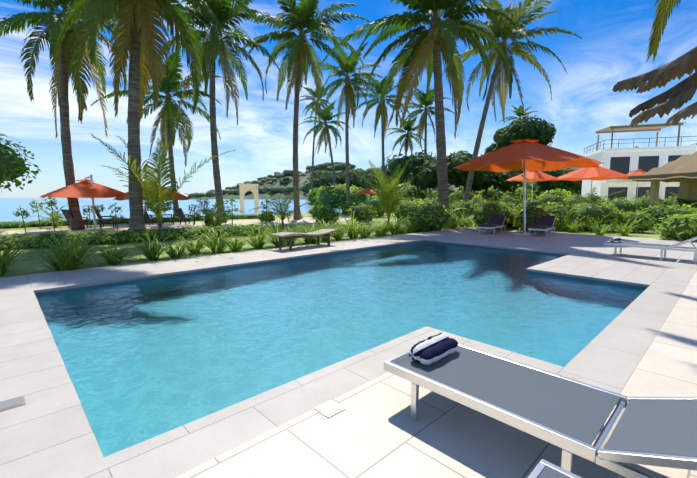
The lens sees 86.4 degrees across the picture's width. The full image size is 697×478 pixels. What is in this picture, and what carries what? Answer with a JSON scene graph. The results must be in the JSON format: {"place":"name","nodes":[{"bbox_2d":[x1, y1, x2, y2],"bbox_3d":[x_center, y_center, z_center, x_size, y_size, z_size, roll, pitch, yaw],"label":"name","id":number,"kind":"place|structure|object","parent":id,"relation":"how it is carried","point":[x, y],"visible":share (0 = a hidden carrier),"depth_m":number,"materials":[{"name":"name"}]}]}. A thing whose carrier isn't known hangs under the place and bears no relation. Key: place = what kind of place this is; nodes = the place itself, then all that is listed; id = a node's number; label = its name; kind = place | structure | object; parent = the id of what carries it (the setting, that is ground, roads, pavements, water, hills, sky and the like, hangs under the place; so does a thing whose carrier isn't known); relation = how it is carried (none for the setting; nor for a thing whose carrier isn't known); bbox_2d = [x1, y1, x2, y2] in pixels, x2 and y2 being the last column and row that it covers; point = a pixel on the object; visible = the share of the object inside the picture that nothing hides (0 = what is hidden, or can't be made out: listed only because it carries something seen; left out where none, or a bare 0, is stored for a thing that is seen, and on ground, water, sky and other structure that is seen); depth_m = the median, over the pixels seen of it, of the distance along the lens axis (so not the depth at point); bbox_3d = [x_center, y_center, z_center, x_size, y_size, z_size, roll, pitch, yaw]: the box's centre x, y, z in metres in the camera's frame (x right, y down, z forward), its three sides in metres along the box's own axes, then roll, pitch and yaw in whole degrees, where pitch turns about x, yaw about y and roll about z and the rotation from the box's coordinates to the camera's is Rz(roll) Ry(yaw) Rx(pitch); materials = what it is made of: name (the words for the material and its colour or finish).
{"place":"outdoors","nodes":[
{"label":"outdoors","id":0,"kind":"place"},
{"bbox_2d":[0,198,341,221],"bbox_3d":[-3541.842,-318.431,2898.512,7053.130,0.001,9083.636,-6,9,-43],"label":"sea","id":1,"kind":"structure","parent":0,"point":[8,206],"depth_m":68.66,"materials":[{"name":"blue liquid"}]},
{"bbox_2d":[0,215,375,235],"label":"sandy beach","id":2,"kind":"structure","parent":0,"point":[176,225],"depth_m":21.14,"materials":[{"name":"sand"}]},
{"bbox_2d":[61,209,87,228],"bbox_3d":[-13.568,-0.995,18.391,0.670,0.959,0.851,3,7,26],"label":"beach chair","id":3,"kind":"object","parent":2,"relation":"on","point":[67,214],"visible":0.69,"depth_m":18.15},
{"bbox_2d":[0,0,161,229],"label":"palm tree","id":4,"kind":"object","parent":2,"relation":"on","point":[61,71],"visible":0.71,"depth_m":18.01,"materials":[{"name":"green plant"}]},
{"bbox_2d":[39,175,124,230],"bbox_3d":[-12.587,-1.764,17.872,3.300,2.603,3.300,-6,9,-43],"label":"parasol","id":5,"kind":"object","parent":2,"relation":"on","point":[87,188],"visible":0.96,"depth_m":17.22,"materials":[{"name":"orange fabric"}]},
{"bbox_2d":[113,182,191,228],"bbox_3d":[-9.389,-1.607,17.795,2.736,2.327,2.736,-6,9,-43],"label":"patio umbrella","id":6,"kind":"object","parent":2,"relation":"on","point":[125,196],"visible":0.17,"depth_m":17.45,"materials":[{"name":"orange fabric"}]},
{"bbox_2d":[13,196,322,232],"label":"saplings","id":7,"kind":"object","parent":2,"relation":"on","point":[24,212],"visible":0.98,"depth_m":17.65,"materials":[{"name":"green plant"}]},
{"bbox_2d":[150,0,280,222],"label":"palm tree","id":8,"kind":"object","parent":2,"relation":"on","point":[212,46],"visible":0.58,"depth_m":23.41,"materials":[{"name":"green plant"}]},
{"bbox_2d":[257,210,276,222],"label":"shrub","id":9,"kind":"object","parent":2,"relation":"on","point":[271,218],"visible":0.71,"depth_m":23.21,"materials":[{"name":"green"}]},
{"bbox_2d":[238,0,369,218],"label":"palm tree","id":10,"kind":"object","parent":2,"relation":"on","point":[301,17],"visible":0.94,"depth_m":27.01,"materials":[{"name":"green plant"}]},
{"bbox_2d":[338,201,356,215],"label":"shrub","id":11,"kind":"object","parent":2,"relation":"on","point":[345,207],"visible":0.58,"depth_m":32.14,"materials":[{"name":"green"}]},
{"bbox_2d":[188,162,381,199],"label":"headland hill","id":12,"kind":"structure","parent":0,"point":[277,183],"depth_m":459.82,"materials":[{"name":"plant"}]},
{"bbox_2d":[0,212,696,277],"bbox_3d":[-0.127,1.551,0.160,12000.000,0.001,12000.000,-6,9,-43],"label":"ground","id":13,"kind":"structure","parent":0,"point":[29,266],"depth_m":12.26,"materials":[{"name":"plant"}]},
{"bbox_2d":[0,232,21,248],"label":"lawn hedge","id":14,"kind":"object","parent":13,"relation":"on","point":[6,238],"visible":0.5,"depth_m":11.27,"materials":[{"name":"green"}]},
{"bbox_2d":[0,220,32,227],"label":"shore hedge","id":15,"kind":"object","parent":13,"relation":"on","point":[13,224],"visible":0.88,"depth_m":19.33,"materials":[{"name":"green"}]},
{"bbox_2d":[0,133,40,191],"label":"tree","id":16,"kind":"object","parent":13,"relation":"on","point":[13,167],"visible":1,"depth_m":9.07,"materials":[{"name":"green plant"}]},
{"bbox_2d":[9,233,42,248],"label":"lawn hedge","id":17,"kind":"object","parent":13,"relation":"on","point":[22,238],"visible":0.27,"depth_m":11.43,"materials":[{"name":"green"}]},
{"bbox_2d":[17,232,57,247],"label":"lawn hedge","id":18,"kind":"object","parent":13,"relation":"on","point":[36,237],"visible":0.44,"depth_m":11.52,"materials":[{"name":"green"}]},
{"bbox_2d":[30,204,67,227],"bbox_3d":[-15.609,-1.236,19.515,2.033,1.292,2.077,-6,9,-43],"label":"tree","id":19,"kind":"object","parent":13,"relation":"on","point":[56,215],"visible":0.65,"depth_m":19.53,"materials":[{"name":"green plant"}]},
{"bbox_2d":[36,231,75,247],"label":"lawn hedge","id":20,"kind":"object","parent":13,"relation":"on","point":[57,236],"visible":0.35,"depth_m":11.78,"materials":[{"name":"green"}]},
{"bbox_2d":[67,231,99,244],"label":"lawn hedge","id":21,"kind":"object","parent":13,"relation":"on","point":[86,236],"visible":0.33,"depth_m":12.30,"materials":[{"name":"green"}]},
{"bbox_2d":[100,228,140,243],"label":"lawn hedge","id":22,"kind":"object","parent":13,"relation":"on","point":[123,236],"visible":0.75,"depth_m":12.64,"materials":[{"name":"green"}]},
{"bbox_2d":[90,47,221,216],"bbox_3d":[-13.919,-7.681,28.029,8.598,12.280,8.536,-6,9,-43],"label":"palm tree","id":23,"kind":"object","parent":13,"relation":"on","point":[170,120],"visible":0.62,"depth_m":27.35,"materials":[{"name":"green plant"}]},
{"bbox_2d":[53,0,258,230],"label":"palm tree","id":24,"kind":"object","parent":13,"relation":"on","point":[135,33],"visible":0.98,"depth_m":13.46,"materials":[{"name":"green plant"}]},
{"bbox_2d":[143,228,177,240],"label":"lawn hedge","id":25,"kind":"object","parent":13,"relation":"on","point":[159,233],"visible":0.5,"depth_m":13.39,"materials":[{"name":"green"}]},
{"bbox_2d":[91,134,234,228],"bbox_3d":[-6.991,-1.986,14.451,4.712,3.896,3.701,-4,7,-30],"label":"young palm","id":26,"kind":"object","parent":13,"relation":"on","point":[149,190],"visible":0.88,"depth_m":13.65,"materials":[{"name":"green plant"}]},
{"bbox_2d":[175,226,206,238],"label":"lawn hedge","id":27,"kind":"object","parent":13,"relation":"on","point":[189,232],"visible":0.71,"depth_m":13.93,"materials":[{"name":"green"}]},
{"bbox_2d":[185,192,243,226],"bbox_3d":[-6.866,-1.471,18.756,3.074,1.926,3.658,0,6,-3],"label":"shrub","id":28,"kind":"object","parent":13,"relation":"on","point":[211,215],"visible":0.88,"depth_m":18.70,"materials":[{"name":"green plant"}]},
{"bbox_2d":[216,225,239,236],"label":"lawn hedge","id":29,"kind":"object","parent":13,"relation":"on","point":[226,229],"visible":0.52,"depth_m":14.77,"materials":[{"name":"green"}]},
{"bbox_2d":[238,184,258,211],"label":"stone arch","id":30,"kind":"structure","parent":13,"relation":"on","point":[244,189],"depth_m":40.61,"materials":[{"name":"stone"}]},
{"bbox_2d":[249,184,322,225],"bbox_3d":[-3.591,-1.874,20.616,3.774,2.319,3.894,-6,9,-43],"label":"shrub","id":31,"kind":"object","parent":13,"relation":"on","point":[282,212],"visible":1,"depth_m":20.43,"materials":[{"name":"green plant"}]},
{"bbox_2d":[306,187,320,205],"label":"shrub","id":32,"kind":"object","parent":13,"relation":"on","point":[311,198],"visible":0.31,"depth_m":73.95,"materials":[{"name":"green"}]},
{"bbox_2d":[299,84,333,190],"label":"palm tree","id":33,"kind":"object","parent":13,"relation":"on","point":[313,96],"visible":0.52,"depth_m":74.85,"materials":[{"name":"green plant"}]},
{"bbox_2d":[0,205,649,275],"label":"ornamental grass clumps","id":34,"kind":"object","parent":13,"relation":"on","point":[70,257],"visible":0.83,"depth_m":10.49,"materials":[{"name":"plant"}]},
{"bbox_2d":[299,100,351,207],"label":"palm tree","id":35,"kind":"object","parent":13,"relation":"on","point":[324,133],"visible":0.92,"depth_m":59.73,"materials":[{"name":"green plant"}]},
{"bbox_2d":[313,204,340,224],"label":"shrub","id":36,"kind":"object","parent":13,"relation":"on","point":[329,214],"visible":0.75,"depth_m":20.48,"materials":[{"name":"green"}]},
{"bbox_2d":[303,170,353,190],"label":"tree","id":37,"kind":"object","parent":13,"relation":"on","point":[320,179],"visible":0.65,"depth_m":91.08,"materials":[{"name":"green plant"}]},
{"bbox_2d":[314,183,346,207],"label":"shrub","id":38,"kind":"object","parent":13,"relation":"on","point":[334,196],"visible":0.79,"depth_m":56.92,"materials":[{"name":"green"}]},
{"bbox_2d":[0,238,686,477],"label":"pool coping","id":39,"kind":"object","parent":13,"relation":"on","point":[46,431],"visible":0.94,"depth_m":3.05,"materials":[{"name":"white stone"}]},
{"bbox_2d":[0,227,696,289],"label":"paved walkway","id":40,"kind":"structure","parent":13,"relation":"on","point":[676,267],"depth_m":9.64,"materials":[{"name":"stone"}]},
{"bbox_2d":[271,228,336,249],"bbox_3d":[-1.335,0.001,11.458,0.620,0.502,2.108,6,9,44],"label":"bench","id":41,"kind":"object","parent":40,"relation":"on","point":[317,233],"visible":1,"depth_m":11.23,"materials":[{"name":"brown wood"}]},
{"bbox_2d":[477,215,506,233],"bbox_3d":[6.336,-0.665,16.337,0.660,0.755,1.980,5,8,38],"label":"sun lounger","id":42,"kind":"object","parent":40,"relation":"on","point":[495,221],"visible":1,"depth_m":16.53,"materials":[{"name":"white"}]},
{"bbox_2d":[454,139,603,234],"bbox_3d":[7.379,-2.218,15.777,5.347,3.975,5.347,-6,9,-43],"label":"parasol","id":43,"kind":"object","parent":40,"relation":"on","point":[526,154],"visible":1,"depth_m":15.13,"materials":[{"name":"orange fabric"}]},
{"bbox_2d":[528,215,555,235],"bbox_3d":[8.069,-0.565,15.435,0.660,0.755,1.980,5,8,38],"label":"sun lounger","id":44,"kind":"object","parent":40,"relation":"on","point":[545,223],"visible":0.96,"depth_m":15.61,"materials":[{"name":"white"}]},
{"bbox_2d":[604,236,696,262],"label":"sun lounger","id":45,"kind":"object","parent":40,"relation":"on","point":[616,242],"visible":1,"depth_m":9.30,"materials":[{"name":"white"}]},
{"bbox_2d":[315,42,385,202],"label":"palm tree","id":46,"kind":"object","parent":13,"relation":"on","point":[350,62],"visible":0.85,"depth_m":41.64,"materials":[{"name":"green plant"}]},
{"bbox_2d":[345,186,370,205],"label":"shrub","id":47,"kind":"object","parent":13,"relation":"on","point":[357,198],"visible":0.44,"depth_m":57.48,"materials":[{"name":"green"}]},
{"bbox_2d":[339,168,379,189],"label":"tree","id":48,"kind":"object","parent":13,"relation":"on","point":[354,178],"visible":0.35,"depth_m":86.98,"materials":[{"name":"green plant"}]},
{"bbox_2d":[346,202,377,223],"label":"shrub","id":49,"kind":"object","parent":13,"relation":"on","point":[362,212],"visible":0.81,"depth_m":22.15,"materials":[{"name":"green"}]},
{"bbox_2d":[365,196,385,217],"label":"shrub","id":50,"kind":"object","parent":13,"relation":"on","point":[374,204],"visible":0.46,"depth_m":29.47,"materials":[{"name":"green"}]},
{"bbox_2d":[344,71,415,189],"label":"palm tree","id":51,"kind":"object","parent":13,"relation":"on","point":[381,111],"visible":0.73,"depth_m":49.55,"materials":[{"name":"green plant"}]},
{"bbox_2d":[359,169,409,189],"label":"tree","id":52,"kind":"object","parent":13,"relation":"on","point":[370,176],"visible":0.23,"depth_m":75.76,"materials":[{"name":"green plant"}]},
{"bbox_2d":[353,155,428,224],"bbox_3d":[2.431,-2.474,19.482,3.740,3.761,3.695,-2,7,-16],"label":"young palm","id":53,"kind":"object","parent":13,"relation":"on","point":[388,203],"visible":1,"depth_m":19.21,"materials":[{"name":"green plant"}]},
{"bbox_2d":[391,199,418,221],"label":"shrub","id":54,"kind":"object","parent":13,"relation":"on","point":[404,208],"visible":0.54,"depth_m":23.35,"materials":[{"name":"green"}]},
{"bbox_2d":[380,150,436,184],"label":"tree","id":55,"kind":"object","parent":13,"relation":"on","point":[393,164],"visible":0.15,"depth_m":67.93,"materials":[{"name":"green plant"}]},
{"bbox_2d":[386,116,431,185],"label":"palm tree","id":56,"kind":"object","parent":13,"relation":"on","point":[409,128],"visible":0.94,"depth_m":69.31,"materials":[{"name":"green plant"}]},
{"bbox_2d":[394,184,430,200],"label":"shrub","id":57,"kind":"object","parent":13,"relation":"on","point":[412,192],"visible":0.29,"depth_m":45.94,"materials":[{"name":"green"}]},
{"bbox_2d":[404,209,434,230],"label":"shrub","id":58,"kind":"object","parent":13,"relation":"on","point":[419,218],"visible":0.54,"depth_m":16.96,"materials":[{"name":"green"}]},
{"bbox_2d":[321,0,518,226],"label":"palm tree","id":59,"kind":"object","parent":13,"relation":"on","point":[425,48],"visible":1,"depth_m":19.77,"materials":[{"name":"green plant"}]},
{"bbox_2d":[414,197,437,209],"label":"shrub","id":60,"kind":"object","parent":13,"relation":"on","point":[428,203],"visible":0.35,"depth_m":23.66,"materials":[{"name":"green"}]},
{"bbox_2d":[399,87,454,194],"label":"palm tree","id":61,"kind":"object","parent":13,"relation":"on","point":[425,99],"visible":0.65,"depth_m":54.48,"materials":[{"name":"green plant"}]},
{"bbox_2d":[416,202,453,230],"bbox_3d":[4.018,-1.074,17.626,2.097,1.416,2.004,-6,9,-43],"label":"shrub","id":62,"kind":"object","parent":13,"relation":"on","point":[440,216],"visible":0.75,"depth_m":17.13,"materials":[{"name":"green"}]},
{"bbox_2d":[175,271,696,477],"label":"patio floor","id":63,"kind":"structure","parent":13,"relation":"on","point":[373,429],"depth_m":2.33,"materials":[{"name":"tile"}]},
{"bbox_2d":[0,396,344,417],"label":"deck drain covers","id":64,"kind":"object","parent":63,"relation":"on","point":[330,408],"visible":1,"depth_m":2.69,"materials":[{"name":"metal"}]},
{"bbox_2d":[384,333,696,477],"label":"sun lounger","id":65,"kind":"object","parent":63,"relation":"on","point":[569,416],"visible":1,"depth_m":2.10,"materials":[{"name":"silver metal"}]},
{"bbox_2d":[527,459,581,477],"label":"sun lounger","id":66,"kind":"object","parent":63,"relation":"on","point":[543,468],"visible":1,"depth_m":1.61,"materials":[{"name":"silver metal"}]},
{"bbox_2d":[530,0,680,62],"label":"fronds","id":67,"kind":"object","parent":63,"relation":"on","point":[664,8],"visible":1,"depth_m":9.40,"materials":[{"name":"green plant"}]},
{"bbox_2d":[612,46,696,126],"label":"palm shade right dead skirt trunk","id":68,"kind":"object","parent":67,"relation":"on","point":[678,68],"visible":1,"depth_m":6.46,"materials":[{"name":"brown plant"}]},
{"bbox_2d":[400,150,490,191],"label":"tree","id":69,"kind":"object","parent":13,"relation":"on","point":[425,179],"visible":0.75,"depth_m":41.99,"materials":[{"name":"green plant"}]},
{"bbox_2d":[451,200,476,218],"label":"shrub","id":70,"kind":"object","parent":13,"relation":"on","point":[463,204],"visible":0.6,"depth_m":27.05,"materials":[{"name":"green"}]},
{"bbox_2d":[449,186,483,200],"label":"shrub","id":71,"kind":"object","parent":13,"relation":"on","point":[460,194],"visible":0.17,"depth_m":53.61,"materials":[{"name":"green"}]},
{"bbox_2d":[450,152,523,199],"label":"tree","id":72,"kind":"object","parent":13,"relation":"on","point":[495,180],"visible":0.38,"depth_m":44.21,"materials":[{"name":"green plant"}]},
{"bbox_2d":[468,199,516,229],"bbox_3d":[7.045,-1.185,18.173,2.282,1.499,2.198,-6,9,-43],"label":"shrub","id":73,"kind":"object","parent":13,"relation":"on","point":[483,213],"visible":0.62,"depth_m":17.80,"materials":[{"name":"green"}]},
{"bbox_2d":[478,186,507,200],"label":"shrub","id":74,"kind":"object","parent":13,"relation":"on","point":[491,193],"visible":0.23,"depth_m":49.78,"materials":[{"name":"green"}]},
{"bbox_2d":[498,194,520,207],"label":"shrub","id":75,"kind":"object","parent":13,"relation":"on","point":[514,200],"visible":0.4,"depth_m":38.21,"materials":[{"name":"green"}]},
{"bbox_2d":[442,0,581,201],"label":"palm tree","id":76,"kind":"object","parent":13,"relation":"on","point":[503,28],"visible":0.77,"depth_m":29.10,"materials":[{"name":"green plant"}]},
{"bbox_2d":[504,209,520,229],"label":"shrub","id":77,"kind":"object","parent":13,"relation":"on","point":[510,225],"visible":0.33,"depth_m":17.88,"materials":[{"name":"green"}]},
{"bbox_2d":[498,105,537,184],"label":"palm tree","id":78,"kind":"object","parent":13,"relation":"on","point":[519,112],"visible":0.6,"depth_m":83.33,"materials":[{"name":"green plant"}]},
{"bbox_2d":[501,187,537,208],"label":"shrub","id":79,"kind":"object","parent":13,"relation":"on","point":[517,192],"visible":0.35,"depth_m":47.70,"materials":[{"name":"green"}]},
{"bbox_2d":[484,115,555,190],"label":"tree","id":80,"kind":"object","parent":13,"relation":"on","point":[544,133],"visible":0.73,"depth_m":56.24,"materials":[{"name":"green plant"}]},
{"bbox_2d":[512,181,549,199],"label":"shrub","id":81,"kind":"object","parent":13,"relation":"on","point":[537,192],"visible":0.08,"depth_m":64.46,"materials":[{"name":"green"}]},
{"bbox_2d":[507,170,559,201],"bbox_3d":[14.755,-3.682,29.815,3.678,3.794,3.678,-6,9,-43],"label":"parasol","id":82,"kind":"object","parent":13,"relation":"on","point":[532,176],"visible":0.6,"depth_m":29.01,"materials":[{"name":"orange fabric"}]},
{"bbox_2d":[512,203,559,231],"bbox_3d":[8.486,-0.962,16.949,1.980,1.359,1.990,-6,9,-43],"label":"shrub","id":83,"kind":"object","parent":13,"relation":"on","point":[533,213],"visible":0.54,"depth_m":16.55,"materials":[{"name":"green"}]},
{"bbox_2d":[537,194,570,209],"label":"shrub","id":84,"kind":"object","parent":13,"relation":"on","point":[555,200],"visible":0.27,"depth_m":25.73,"materials":[{"name":"green"}]},
{"bbox_2d":[537,202,574,228],"bbox_3d":[10.178,-1.159,18.478,1.986,1.455,2.047,-6,9,-43],"label":"shrub","id":85,"kind":"object","parent":13,"relation":"on","point":[557,210],"visible":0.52,"depth_m":17.93,"materials":[{"name":"green"}]},
{"bbox_2d":[538,188,573,201],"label":"shrub","id":86,"kind":"object","parent":13,"relation":"on","point":[563,193],"visible":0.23,"depth_m":44.27,"materials":[{"name":"green"}]},
{"bbox_2d":[535,168,581,197],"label":"tree","id":87,"kind":"object","parent":13,"relation":"on","point":[553,185],"visible":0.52,"depth_m":57.16,"materials":[{"name":"green plant"}]},
{"bbox_2d":[566,202,619,231],"bbox_3d":[11.585,-1.104,17.667,2.265,1.493,2.262,-6,9,-43],"label":"shrub","id":88,"kind":"object","parent":13,"relation":"on","point":[593,212],"visible":0.62,"depth_m":17.17,"materials":[{"name":"green"}]},
{"bbox_2d":[557,165,628,196],"bbox_3d":[21.390,-4.322,32.679,5.610,4.439,5.610,-6,9,-43],"label":"parasol","id":89,"kind":"object","parent":13,"relation":"on","point":[596,172],"visible":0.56,"depth_m":31.50,"materials":[{"name":"orange fabric"}]},
{"bbox_2d":[564,186,624,212],"bbox_3d":[15.531,-2.163,23.350,3.589,2.431,4.469,-2,7,-18],"label":"young palm","id":90,"kind":"object","parent":13,"relation":"on","point":[585,199],"visible":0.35,"depth_m":23.79,"materials":[{"name":"green plant"}]},
{"bbox_2d":[603,207,627,230],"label":"shrub","id":91,"kind":"object","parent":13,"relation":"on","point":[619,216],"visible":0.33,"depth_m":16.96,"materials":[{"name":"green"}]},
{"bbox_2d":[605,197,640,214],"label":"shrub","id":92,"kind":"object","parent":13,"relation":"on","point":[625,206],"visible":0.35,"depth_m":24.45,"materials":[{"name":"green"}]},
{"bbox_2d":[581,145,696,200],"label":"hotel building walls","id":93,"kind":"structure","parent":13,"relation":"on","point":[604,156],"depth_m":41.79,"materials":[{"name":"paint"}]},
{"bbox_2d":[595,122,685,149],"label":"pergola","id":94,"kind":"object","parent":93,"relation":"on","point":[635,128],"visible":0.83,"depth_m":44.16,"materials":[{"name":"wood"}]},
{"bbox_2d":[584,136,696,172],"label":"hotel building railings","id":95,"kind":"object","parent":93,"relation":"on","point":[618,143],"visible":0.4,"depth_m":41.24,"materials":[{"name":"metal"}]},
{"bbox_2d":[607,155,681,202],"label":"windows","id":96,"kind":"structure","parent":93,"relation":"in","point":[621,164],"depth_m":41.80,"materials":[{"name":"glass"}]},
{"bbox_2d":[621,210,656,232],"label":"shrub","id":97,"kind":"object","parent":13,"relation":"on","point":[637,215],"visible":0.67,"depth_m":16.56,"materials":[{"name":"green"}]},
{"bbox_2d":[631,195,666,211],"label":"shrub","id":98,"kind":"object","parent":13,"relation":"on","point":[638,203],"visible":0.23,"depth_m":25.19,"materials":[{"name":"green"}]},
{"bbox_2d":[640,205,676,228],"bbox_3d":[15.758,-1.129,18.808,1.870,1.264,1.881,-6,9,-43],"label":"shrub","id":99,"kind":"object","parent":13,"relation":"on","point":[658,212],"visible":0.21,"depth_m":18.39,"materials":[{"name":"green"}]},
{"bbox_2d":[628,151,696,209],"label":"pavilion","id":100,"kind":"object","parent":13,"relation":"on","point":[682,169],"visible":0.81,"depth_m":23.26,"materials":[{"name":"fabric"}]},
{"bbox_2d":[653,213,696,240],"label":"shrub","id":101,"kind":"object","parent":13,"relation":"on","point":[682,227],"visible":1,"depth_m":13.21,"materials":[{"name":"green"}]},
{"bbox_2d":[659,195,694,208],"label":"shrub","id":102,"kind":"object","parent":13,"relation":"on","point":[678,199],"visible":0.25,"depth_m":23.81,"materials":[{"name":"green"}]},
{"bbox_2d":[664,203,696,217],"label":"shrub","id":103,"kind":"object","parent":13,"relation":"on","point":[679,210],"visible":0.27,"depth_m":18.16,"materials":[{"name":"green"}]},
{"bbox_2d":[0,0,696,197],"label":"sky","id":104,"kind":"structure","parent":0,"point":[613,48],"materials":[{"name":"blue"}]},
{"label":"pool basin","id":105,"kind":"structure","parent":0,"visible":0},
{"bbox_2d":[35,242,644,456],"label":"pool water","id":106,"kind":"structure","parent":105,"relation":"in","point":[145,360],"depth_m":4.87,"materials":[{"name":"blue liquid"}]},
{"bbox_2d":[35,241,647,294],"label":"pool waterline tiles","id":107,"kind":"object","parent":105,"relation":"on","point":[336,253],"visible":0.09,"depth_m":7.80,"materials":[{"name":"tile"}]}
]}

